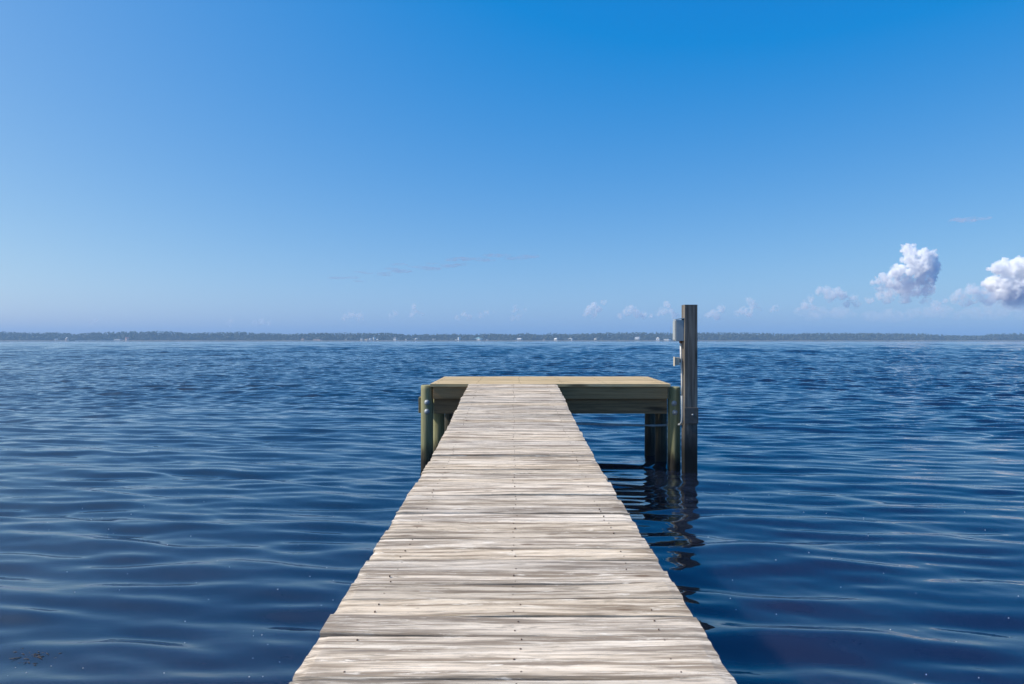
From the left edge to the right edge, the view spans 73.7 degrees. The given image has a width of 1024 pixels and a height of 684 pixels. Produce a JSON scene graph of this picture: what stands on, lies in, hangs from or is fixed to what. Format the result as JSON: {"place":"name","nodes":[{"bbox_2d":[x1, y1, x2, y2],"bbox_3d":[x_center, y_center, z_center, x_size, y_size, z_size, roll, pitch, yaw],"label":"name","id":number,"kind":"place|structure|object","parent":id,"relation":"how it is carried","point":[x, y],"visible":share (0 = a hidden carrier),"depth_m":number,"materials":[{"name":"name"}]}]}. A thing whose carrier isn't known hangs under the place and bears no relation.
{"place":"outdoors","nodes":[
{"label":"outdoors","id":0,"kind":"place"},
{"bbox_2d":[9,648,59,663],"bbox_3d":[-2.709,1.773,3.843,0.366,0.033,0.141,0,0,17],"label":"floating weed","id":1,"kind":"object","parent":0,"point":[28,659],"visible":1,"depth_m":3.84,"materials":[{"name":"plant"}]},
{"bbox_2d":[0,341,1023,683],"bbox_3d":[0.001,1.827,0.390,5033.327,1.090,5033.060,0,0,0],"label":"water","id":2,"kind":"structure","parent":0,"point":[154,495],"depth_m":7.86,"materials":[{"name":"blue liquid"}]},
{"bbox_2d":[289,376,736,683],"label":"wooden dock","id":3,"kind":"object","parent":2,"relation":"in","point":[512,546],"visible":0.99,"depth_m":2.79,"materials":[{"name":"brown wood"}]},
{"bbox_2d":[681,305,697,472],"bbox_3d":[2.454,0.979,9.428,0.188,2.983,0.209,0,0,0],"label":"utility post","id":4,"kind":"object","parent":2,"relation":"in","point":[690,418],"visible":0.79,"depth_m":9.36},
{"bbox_2d":[576,396,682,426],"bbox_3d":[0.939,0.977,9.602,2.858,0.472,0.382,0,0,0],"label":"power cable","id":5,"kind":"object","parent":4,"relation":"attached to","point":[613,424],"visible":0.61,"depth_m":9.75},
{"bbox_2d":[673,357,682,365],"bbox_3d":[2.300,0.269,9.428,0.125,0.129,0.090,0,0,0],"label":"outlet box","id":6,"kind":"object","parent":4,"relation":"attached to","point":[676,360],"visible":1,"depth_m":9.39,"materials":[{"name":"beige plastic"}]},
{"bbox_2d":[673,318,683,342],"bbox_3d":[2.299,-0.158,9.440,0.123,0.347,0.157,0,0,0],"label":"electrical box","id":7,"kind":"object","parent":4,"relation":"attached to","point":[678,329],"visible":1,"depth_m":9.37,"materials":[{"name":"grey paint"}]},
{"bbox_2d":[673,321,674,339],"bbox_3d":[2.242,-0.160,9.442,0.009,0.260,0.126,0,0,0],"label":"door","id":8,"kind":"structure","parent":7,"relation":"in","point":[673,321],"depth_m":9.43,"materials":[{"name":"grey paint"}]},
{"bbox_2d":[680,343,682,395],"bbox_3d":[2.338,0.377,9.428,0.043,0.727,0.025,0,0,0],"label":"conduit","id":9,"kind":"object","parent":4,"relation":"attached to","point":[681,369],"visible":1,"depth_m":9.42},
{"bbox_2d":[0,340,1023,340],"bbox_3d":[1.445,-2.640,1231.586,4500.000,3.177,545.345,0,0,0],"label":"shore","id":10,"kind":"structure","parent":0,"point":[541,340],"depth_m":1351.77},
{"bbox_2d":[75,340,118,340],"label":"bulkhead","id":11,"kind":"object","parent":10,"relation":"on","point":[96,340],"visible":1,"depth_m":1344.44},
{"bbox_2d":[0,331,1023,339],"bbox_3d":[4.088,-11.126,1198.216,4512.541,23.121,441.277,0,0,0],"label":"woods","id":12,"kind":"object","parent":10,"relation":"on","point":[152,335],"visible":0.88,"depth_m":1368.49,"materials":[{"name":"green plant"}]},
{"bbox_2d":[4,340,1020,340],"bbox_3d":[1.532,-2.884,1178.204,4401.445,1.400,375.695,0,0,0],"label":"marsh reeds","id":13,"kind":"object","parent":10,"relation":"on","point":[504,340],"visible":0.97,"depth_m":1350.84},
{"bbox_2d":[0,0,1023,335],"label":"sky","id":14,"kind":"structure","parent":0,"point":[406,167],"materials":[{"name":"blue"}]}
]}

